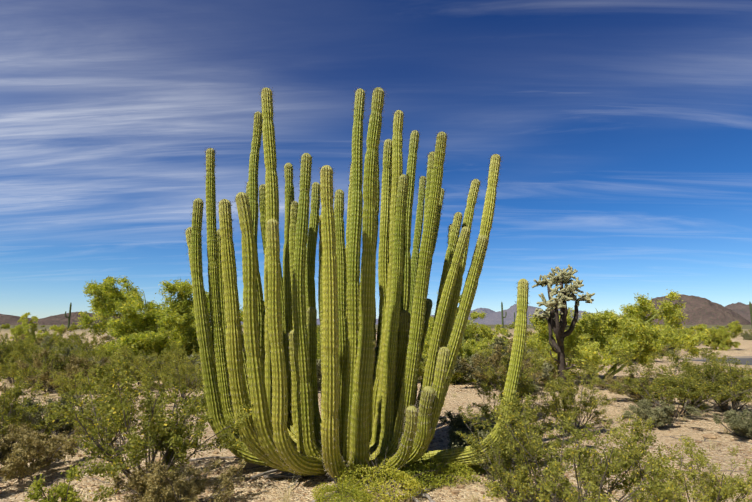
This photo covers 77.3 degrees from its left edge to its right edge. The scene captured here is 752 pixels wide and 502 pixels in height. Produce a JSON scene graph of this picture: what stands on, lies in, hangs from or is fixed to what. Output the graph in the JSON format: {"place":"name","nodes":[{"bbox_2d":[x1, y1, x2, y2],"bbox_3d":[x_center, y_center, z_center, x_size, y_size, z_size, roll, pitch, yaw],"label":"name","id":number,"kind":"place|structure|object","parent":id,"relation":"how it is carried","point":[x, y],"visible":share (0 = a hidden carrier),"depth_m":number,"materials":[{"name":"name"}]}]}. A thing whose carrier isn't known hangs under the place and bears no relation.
{"place":"outdoors","nodes":[
{"label":"outdoors","id":0,"kind":"place"},
{"bbox_2d":[0,325,751,501],"bbox_3d":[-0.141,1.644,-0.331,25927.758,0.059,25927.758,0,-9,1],"label":"terrain","id":1,"kind":"structure","parent":0,"point":[303,487],"depth_m":6.34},
{"bbox_2d":[2,324,9,328],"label":"bush","id":2,"kind":"object","parent":1,"relation":"on","point":[7,326],"visible":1,"depth_m":174.46,"materials":[{"name":"green plant"}]},
{"bbox_2d":[0,338,21,376],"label":"creosote","id":3,"kind":"object","parent":1,"relation":"on","point":[11,347],"visible":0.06,"depth_m":15.20,"materials":[{"name":"green plant"}]},
{"bbox_2d":[0,335,25,375],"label":"creosote","id":4,"kind":"object","parent":1,"relation":"on","point":[6,347],"visible":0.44,"depth_m":14.87,"materials":[{"name":"green plant"}]},
{"bbox_2d":[0,351,28,382],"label":"creosote","id":5,"kind":"object","parent":1,"relation":"on","point":[4,365],"visible":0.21,"depth_m":13.47,"materials":[{"name":"green plant"}]},
{"bbox_2d":[0,351,37,383],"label":"creosote","id":6,"kind":"object","parent":1,"relation":"on","point":[2,367],"visible":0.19,"depth_m":13.30,"materials":[{"name":"green plant"}]},
{"bbox_2d":[0,332,52,364],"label":"creosote","id":7,"kind":"object","parent":1,"relation":"on","point":[51,339],"visible":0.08,"depth_m":15.11,"materials":[{"name":"green plant"}]},
{"bbox_2d":[12,333,53,349],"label":"dry shrub","id":8,"kind":"object","parent":1,"relation":"on","point":[37,342],"visible":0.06,"depth_m":25.86,"materials":[{"name":"green plant"}]},
{"bbox_2d":[5,312,63,347],"bbox_3d":[-20.926,5.261,28.808,3.355,3.012,2.858,-6,-11,34],"label":"palo verde tree","id":9,"kind":"object","parent":1,"relation":"on","point":[24,328],"visible":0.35,"depth_m":28.85,"materials":[{"name":"green plant"}]},
{"bbox_2d":[5,337,64,382],"bbox_3d":[-9.433,3.061,13.125,1.323,1.373,1.651,3,-9,-19],"label":"creosote","id":10,"kind":"object","parent":1,"relation":"on","point":[31,344],"visible":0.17,"depth_m":12.89,"materials":[{"name":"green plant"}]},
{"bbox_2d":[0,363,77,447],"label":"creosote bush","id":11,"kind":"object","parent":1,"relation":"on","point":[14,409],"visible":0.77,"depth_m":6.18,"materials":[{"name":"green plant"}]},
{"bbox_2d":[0,420,81,481],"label":"dry shrub","id":12,"kind":"object","parent":1,"relation":"on","point":[22,451],"visible":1,"depth_m":5.16,"materials":[{"name":"brown plant"}]},
{"bbox_2d":[8,339,91,391],"bbox_3d":[-8.389,2.914,12.025,2.112,1.378,1.913,-8,-12,43],"label":"creosote","id":13,"kind":"object","parent":1,"relation":"on","point":[29,359],"visible":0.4,"depth_m":11.83,"materials":[{"name":"green plant"}]},
{"bbox_2d":[4,389,100,441],"bbox_3d":[-5.088,2.504,7.234,1.896,0.704,1.684,4,-10,-23],"label":"bursage","id":14,"kind":"object","parent":1,"relation":"on","point":[39,415],"visible":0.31,"depth_m":7.24,"materials":[{"name":"green plant"}]},
{"bbox_2d":[24,465,83,501],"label":"bush","id":15,"kind":"object","parent":1,"relation":"on","point":[64,491],"visible":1,"depth_m":3.94,"materials":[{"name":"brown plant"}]},
{"bbox_2d":[0,348,112,394],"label":"dry shrub","id":16,"kind":"object","parent":1,"relation":"on","point":[73,366],"visible":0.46,"depth_m":11.49,"materials":[{"name":"green plant"}]},
{"bbox_2d":[34,344,84,354],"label":"creosote","id":17,"kind":"object","parent":1,"relation":"on","point":[37,345],"visible":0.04,"depth_m":14.33,"materials":[{"name":"green plant"}]},
{"bbox_2d":[36,332,84,347],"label":"creosote","id":18,"kind":"object","parent":1,"relation":"on","point":[64,341],"visible":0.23,"depth_m":18.55,"materials":[{"name":"green plant"}]},
{"bbox_2d":[54,327,68,333],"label":"dry shrub","id":19,"kind":"object","parent":1,"relation":"on","point":[65,329],"visible":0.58,"depth_m":82.74,"materials":[{"name":"green plant"}]},
{"bbox_2d":[39,335,93,358],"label":"bush","id":20,"kind":"object","parent":1,"relation":"on","point":[47,337],"depth_m":17.42,"materials":[{"name":"green plant"}]},
{"bbox_2d":[65,302,71,330],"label":"saguaro","id":21,"kind":"object","parent":1,"relation":"on","point":[69,317],"visible":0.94,"depth_m":124.26,"materials":[{"name":"green plant"}]},
{"bbox_2d":[51,342,86,354],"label":"creosote","id":22,"kind":"object","parent":1,"relation":"on","point":[80,348],"visible":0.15,"depth_m":15.95,"materials":[{"name":"green plant"}]},
{"bbox_2d":[50,334,88,348],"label":"creosote","id":23,"kind":"object","parent":1,"relation":"on","point":[53,338],"visible":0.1,"depth_m":20.28,"materials":[{"name":"green plant"}]},
{"bbox_2d":[54,329,93,342],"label":"creosote","id":24,"kind":"object","parent":1,"relation":"on","point":[72,337],"visible":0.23,"depth_m":29.73,"materials":[{"name":"green plant"}]},
{"bbox_2d":[50,347,108,367],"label":"creosote","id":25,"kind":"object","parent":1,"relation":"on","point":[93,352],"visible":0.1,"depth_m":13.48,"materials":[{"name":"green plant"}]},
{"bbox_2d":[34,361,129,405],"bbox_3d":[-6.292,2.810,10.078,1.496,0.925,1.303,-4,-10,25],"label":"creosote","id":26,"kind":"object","parent":1,"relation":"on","point":[66,387],"visible":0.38,"depth_m":9.79,"materials":[{"name":"green plant"}]},
{"bbox_2d":[68,335,95,350],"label":"creosote","id":27,"kind":"object","parent":1,"relation":"on","point":[87,344],"visible":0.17,"depth_m":20.76,"materials":[{"name":"green plant"}]},
{"bbox_2d":[54,347,114,387],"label":"bush","id":28,"kind":"object","parent":1,"relation":"on","point":[68,350],"visible":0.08,"depth_m":13.04,"materials":[{"name":"green plant"}]},
{"bbox_2d":[92,337,110,349],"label":"creosote","id":29,"kind":"object","parent":1,"relation":"on","point":[97,343],"visible":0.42,"depth_m":28.64,"materials":[{"name":"green plant"}]},
{"bbox_2d":[89,349,113,360],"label":"creosote","id":30,"kind":"object","parent":1,"relation":"on","point":[98,354],"visible":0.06,"depth_m":14.75,"materials":[{"name":"green plant"}]},
{"bbox_2d":[99,335,113,340],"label":"dry shrub","id":31,"kind":"object","parent":1,"relation":"on","point":[103,337],"visible":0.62,"depth_m":49.26,"materials":[{"name":"green plant"}]},
{"bbox_2d":[46,362,173,452],"bbox_3d":[-3.454,2.093,6.277,1.439,1.167,1.042,3,-9,-17],"label":"creosote","id":32,"kind":"object","parent":1,"relation":"on","point":[82,410],"visible":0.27,"depth_m":6.17,"materials":[{"name":"green plant"}]},
{"bbox_2d":[96,343,147,391],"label":"creosote","id":33,"kind":"object","parent":1,"relation":"on","point":[124,353],"visible":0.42,"depth_m":11.79,"materials":[{"name":"green plant"}]},
{"bbox_2d":[107,350,139,365],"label":"creosote","id":34,"kind":"object","parent":1,"relation":"on","point":[127,357],"visible":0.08,"depth_m":14.09,"materials":[{"name":"green plant"}]},
{"bbox_2d":[40,356,252,501],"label":"creosote bush","id":35,"kind":"object","parent":1,"relation":"on","point":[172,440],"visible":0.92,"depth_m":4.61,"materials":[{"name":"green plant"}]},
{"bbox_2d":[128,348,168,386],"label":"creosote","id":36,"kind":"object","parent":1,"relation":"on","point":[140,354],"visible":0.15,"depth_m":12.81,"materials":[{"name":"green plant"}]},
{"bbox_2d":[129,349,170,386],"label":"creosote","id":37,"kind":"object","parent":1,"relation":"on","point":[148,360],"visible":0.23,"depth_m":12.43,"materials":[{"name":"green plant"}]},
{"bbox_2d":[75,276,242,371],"bbox_3d":[-7.521,2.602,16.157,5.292,3.792,4.756,-4,-10,22],"label":"palo verde tree","id":38,"kind":"object","parent":1,"relation":"on","point":[151,326],"visible":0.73,"depth_m":14.98,"materials":[{"name":"green plant"}]},
{"bbox_2d":[119,345,213,406],"bbox_3d":[-4.226,2.647,10.058,1.795,1.293,1.981,-8,-12,42],"label":"creosote","id":39,"kind":"object","parent":1,"relation":"on","point":[187,369],"visible":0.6,"depth_m":9.91,"materials":[{"name":"green plant"}]},
{"bbox_2d":[158,346,184,366],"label":"creosote","id":40,"kind":"object","parent":1,"relation":"on","point":[165,355],"visible":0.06,"depth_m":15.15,"materials":[{"name":"green plant"}]},
{"bbox_2d":[150,368,200,388],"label":"bush","id":41,"kind":"object","parent":1,"relation":"on","point":[194,375],"visible":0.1,"depth_m":12.42,"materials":[{"name":"green plant"}]},
{"bbox_2d":[156,341,199,374],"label":"creosote","id":42,"kind":"object","parent":1,"relation":"on","point":[181,361],"visible":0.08,"depth_m":13.11,"materials":[{"name":"green plant"}]},
{"bbox_2d":[110,455,246,501],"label":"dry shrub","id":43,"kind":"object","parent":1,"relation":"on","point":[154,488],"visible":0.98,"depth_m":4.18,"materials":[{"name":"brown plant"}]},
{"bbox_2d":[139,346,244,377],"bbox_3d":[-4.801,3.112,13.124,3.312,1.332,2.351,6,-11,-35],"label":"bush","id":44,"kind":"object","parent":1,"relation":"on","point":[196,363],"visible":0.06,"depth_m":12.75,"materials":[{"name":"green plant"}]},
{"bbox_2d":[316,329,319,359],"bbox_3d":[-1.387,3.190,14.752,2.383,1.900,2.652,-4,-10,25],"label":"palo verde","id":45,"kind":"object","parent":1,"relation":"on","point":[318,343],"visible":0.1,"depth_m":14.67,"materials":[{"name":"green plant"}]},
{"bbox_2d":[316,358,320,387],"bbox_3d":[-1.818,3.174,12.608,2.570,1.074,2.894,-6,-11,33],"label":"bursage","id":46,"kind":"object","parent":1,"relation":"on","point":[318,369],"visible":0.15,"depth_m":12.02,"materials":[{"name":"green plant"}]},
{"bbox_2d":[161,456,496,501],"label":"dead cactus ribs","id":47,"kind":"object","parent":1,"relation":"on","point":[423,494],"visible":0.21,"depth_m":5.14,"materials":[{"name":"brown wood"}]},
{"bbox_2d":[311,472,376,501],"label":"bush","id":48,"kind":"object","parent":1,"relation":"on","point":[327,489],"visible":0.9,"depth_m":4.45,"materials":[{"name":"green plant"}]},
{"bbox_2d":[183,85,529,478],"bbox_3d":[-0.443,0.210,6.045,3.887,4.882,2.779,4,-10,-22],"label":"organ pipe cactus","id":49,"kind":"object","parent":1,"relation":"on","point":[368,391],"visible":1,"depth_m":5.42,"materials":[{"name":"green plant"}]},
{"bbox_2d":[0,376,751,501],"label":"ground pebbles","id":50,"kind":"object","parent":1,"relation":"on","point":[460,486],"visible":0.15,"depth_m":5.59,"materials":[{"name":"beige stone"}]},
{"bbox_2d":[1,382,750,501],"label":"ground litter twigs","id":51,"kind":"object","parent":1,"relation":"on","point":[421,470],"visible":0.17,"depth_m":6.33,"materials":[{"name":"brown wood"}]},
{"bbox_2d":[8,364,751,501],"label":"dry grass tufts","id":52,"kind":"object","parent":1,"relation":"on","point":[288,488],"visible":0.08,"depth_m":5.15,"materials":[{"name":"beige plant"}]},
{"bbox_2d":[334,442,435,501],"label":"ground cover","id":53,"kind":"object","parent":1,"relation":"on","point":[376,474],"visible":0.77,"depth_m":4.64,"materials":[{"name":"green plant"}]},
{"bbox_2d":[391,443,475,488],"bbox_3d":[0.591,2.279,5.104,0.891,0.432,0.892,-6,-11,34],"label":"ground cover","id":54,"kind":"object","parent":1,"relation":"on","point":[434,475],"visible":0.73,"depth_m":4.98,"materials":[{"name":"green plant"}]},
{"bbox_2d":[418,293,510,384],"bbox_3d":[1.974,2.858,14.603,4.012,3.601,3.417,2,-9,-14],"label":"palo verde","id":55,"kind":"object","parent":1,"relation":"on","point":[468,344],"visible":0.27,"depth_m":14.20,"materials":[{"name":"green plant"}]},
{"bbox_2d":[452,461,497,474],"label":"ground cover","id":56,"kind":"object","parent":1,"relation":"on","point":[474,467],"visible":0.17,"depth_m":5.34,"materials":[{"name":"green plant"}]},
{"bbox_2d":[439,410,523,454],"bbox_3d":[1.283,2.305,5.811,0.948,0.691,1.194,0,-9,1],"label":"bush","id":57,"kind":"object","parent":1,"relation":"on","point":[457,422],"visible":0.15,"depth_m":5.86,"materials":[{"name":"green plant"}]},
{"bbox_2d":[467,322,502,343],"bbox_3d":[8.749,6.849,38.808,2.977,2.133,2.675,3,-9,-18],"label":"palo verde","id":58,"kind":"object","parent":1,"relation":"on","point":[487,331],"visible":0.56,"depth_m":38.27,"materials":[{"name":"green plant"}]},
{"bbox_2d":[471,354,524,389],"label":"creosote","id":59,"kind":"object","parent":1,"relation":"on","point":[489,371],"visible":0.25,"depth_m":12.15,"materials":[{"name":"green plant"}]},
{"bbox_2d":[501,302,506,328],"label":"saguaro","id":60,"kind":"object","parent":1,"relation":"on","point":[502,315],"visible":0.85,"depth_m":121.67,"materials":[{"name":"green plant"}]},
{"bbox_2d":[454,337,554,392],"bbox_3d":[3.000,3.068,13.116,2.509,1.422,3.535,2,-9,-12],"label":"bursage","id":61,"kind":"object","parent":1,"relation":"on","point":[470,375],"visible":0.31,"depth_m":12.23,"materials":[{"name":"green plant"}]},
{"bbox_2d":[459,337,558,385],"bbox_3d":[3.460,2.870,11.868,2.708,1.425,2.243,0,-9,2],"label":"dry shrub","id":62,"kind":"object","parent":1,"relation":"on","point":[477,361],"visible":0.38,"depth_m":11.95,"materials":[{"name":"green plant"}]},
{"bbox_2d":[471,346,549,412],"bbox_3d":[2.671,2.448,8.921,1.146,1.284,1.583,3,-9,-16],"label":"creosote","id":63,"kind":"object","parent":1,"relation":"on","point":[523,388],"visible":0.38,"depth_m":8.88,"materials":[{"name":"green plant"}]},
{"bbox_2d":[456,400,569,501],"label":"creosote bush","id":64,"kind":"object","parent":1,"relation":"on","point":[504,465],"visible":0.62,"depth_m":4.48,"materials":[{"name":"green plant"}]},
{"bbox_2d":[488,335,543,359],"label":"bush","id":65,"kind":"object","parent":1,"relation":"on","point":[530,350],"depth_m":18.52,"materials":[{"name":"green plant"}]},
{"bbox_2d":[472,380,560,453],"bbox_3d":[1.781,2.176,6.094,0.911,0.945,1.137,0,-9,0],"label":"shrub","id":66,"kind":"object","parent":1,"relation":"on","point":[536,410],"visible":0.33,"depth_m":6.00,"materials":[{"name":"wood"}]},
{"bbox_2d":[483,337,553,376],"bbox_3d":[4.083,3.011,12.934,2.293,1.418,1.998,1,-9,-9],"label":"creosote","id":67,"kind":"object","parent":1,"relation":"on","point":[532,358],"visible":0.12,"depth_m":12.85,"materials":[{"name":"green plant"}]},
{"bbox_2d":[526,330,532,340],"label":"bush","id":68,"kind":"object","parent":1,"relation":"on","point":[527,336],"visible":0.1,"depth_m":34.91,"materials":[{"name":"green plant"}]},
{"bbox_2d":[531,264,594,387],"bbox_3d":[5.038,2.049,12.904,1.846,3.462,1.451,6,-11,-32],"label":"cholla cactus","id":69,"kind":"object","parent":1,"relation":"on","point":[565,293],"visible":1,"depth_m":12.75,"materials":[{"name":"green plant"}]},
{"bbox_2d":[533,360,616,431],"bbox_3d":[3.162,2.293,7.444,1.364,1.134,1.093,1,-9,-4],"label":"creosote bush","id":70,"kind":"object","parent":1,"relation":"on","point":[569,391],"visible":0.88,"depth_m":7.36,"materials":[{"name":"green plant"}]},
{"bbox_2d":[472,389,688,501],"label":"creosote bush","id":71,"kind":"object","parent":1,"relation":"on","point":[603,469],"visible":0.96,"depth_m":3.75,"materials":[{"name":"green plant"}]},
{"bbox_2d":[526,289,711,386],"bbox_3d":[6.158,2.578,13.666,4.390,2.836,5.012,4,-10,-23],"label":"palo verde tree","id":72,"kind":"object","parent":1,"relation":"on","point":[591,331],"visible":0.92,"depth_m":13.14,"materials":[{"name":"green plant"}]},
{"bbox_2d":[598,365,670,405],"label":"dry shrub","id":73,"kind":"object","parent":1,"relation":"on","point":[609,379],"visible":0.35,"depth_m":10.21,"materials":[{"name":"green plant"}]},
{"bbox_2d":[612,346,667,361],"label":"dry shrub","id":74,"kind":"object","parent":1,"relation":"on","point":[664,349],"visible":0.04,"depth_m":20.95,"materials":[{"name":"green plant"}]},
{"bbox_2d":[621,398,674,427],"bbox_3d":[4.550,2.687,7.782,0.895,0.518,0.711,5,-10,-31],"label":"bursage","id":75,"kind":"object","parent":1,"relation":"on","point":[645,411],"visible":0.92,"depth_m":7.66,"materials":[{"name":"green plant"}]},
{"bbox_2d":[581,349,751,417],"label":"bush","id":76,"kind":"object","parent":1,"relation":"on","point":[692,393],"visible":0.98,"depth_m":8.64,"materials":[{"name":"green plant"}]},
{"bbox_2d":[587,413,751,501],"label":"creosote","id":77,"kind":"object","parent":1,"relation":"on","point":[723,492],"visible":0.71,"depth_m":3.64,"materials":[{"name":"green plant"}]},
{"bbox_2d":[659,319,690,347],"bbox_3d":[20.398,5.993,33.420,3.313,2.974,2.822,-4,-10,24],"label":"palo verde","id":78,"kind":"object","parent":1,"relation":"on","point":[672,327],"visible":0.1,"depth_m":33.29,"materials":[{"name":"green plant"}]},
{"bbox_2d":[662,340,703,355],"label":"bush","id":79,"kind":"object","parent":1,"relation":"on","point":[673,348],"visible":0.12,"depth_m":25.05,"materials":[{"name":"green plant"}]},
{"bbox_2d":[676,326,696,333],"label":"palo verde","id":80,"kind":"object","parent":1,"relation":"on","point":[684,329],"visible":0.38,"depth_m":56.93,"materials":[{"name":"green plant"}]},
{"bbox_2d":[650,350,733,408],"bbox_3d":[6.489,2.591,9.463,1.042,1.167,1.439,9,-12,-44],"label":"creosote","id":81,"kind":"object","parent":1,"relation":"on","point":[669,366],"visible":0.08,"depth_m":9.52,"materials":[{"name":"green plant"}]},
{"bbox_2d":[675,347,751,411],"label":"bush","id":82,"kind":"object","parent":1,"relation":"on","point":[734,373],"visible":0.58,"depth_m":9.05,"materials":[{"name":"green plant"}]},
{"bbox_2d":[686,320,742,350],"bbox_3d":[22.887,5.702,31.465,2.675,2.133,2.977,5,-10,-31],"label":"palo verde","id":83,"kind":"object","parent":1,"relation":"on","point":[720,336],"visible":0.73,"depth_m":30.85,"materials":[{"name":"green plant"}]},
{"bbox_2d":[682,404,751,438],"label":"bursage","id":84,"kind":"object","parent":1,"relation":"on","point":[737,424],"visible":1,"depth_m":7.08,"materials":[{"name":"green plant"}]},
{"bbox_2d":[701,355,751,395],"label":"creosote","id":85,"kind":"object","parent":1,"relation":"on","point":[724,358],"visible":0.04,"depth_m":10.84,"materials":[{"name":"green plant"}]},
{"bbox_2d":[739,329,751,339],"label":"creosote","id":86,"kind":"object","parent":1,"relation":"on","point":[746,332],"visible":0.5,"depth_m":51.91,"materials":[{"name":"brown plant"}]},
{"bbox_2d":[742,333,751,339],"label":"bush","id":87,"kind":"object","parent":1,"relation":"on","point":[747,336],"visible":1,"depth_m":51.02,"materials":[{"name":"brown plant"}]},
{"bbox_2d":[749,301,751,323],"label":"saguaro","id":88,"kind":"object","parent":1,"relation":"on","point":[750,306],"visible":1,"depth_m":120.16,"materials":[{"name":"green plant"}]},
{"bbox_2d":[0,294,751,324],"bbox_3d":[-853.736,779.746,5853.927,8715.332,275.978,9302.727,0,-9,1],"label":"distant mountains","id":89,"kind":"structure","parent":0,"point":[700,310],"depth_m":2076.39,"materials":[{"name":"brown stone"}]},
{"bbox_2d":[0,0,751,318],"label":"sky","id":90,"kind":"structure","parent":0,"point":[621,130],"materials":[{"name":"blue"}]},
{"bbox_2d":[672,356,751,364],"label":"road shoulder","id":91,"kind":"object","parent":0,"point":[721,357],"visible":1,"depth_m":24.05},
{"bbox_2d":[689,358,751,364],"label":"desert road","id":92,"kind":"structure","parent":0,"point":[744,361],"depth_m":21.99,"materials":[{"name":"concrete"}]}
]}

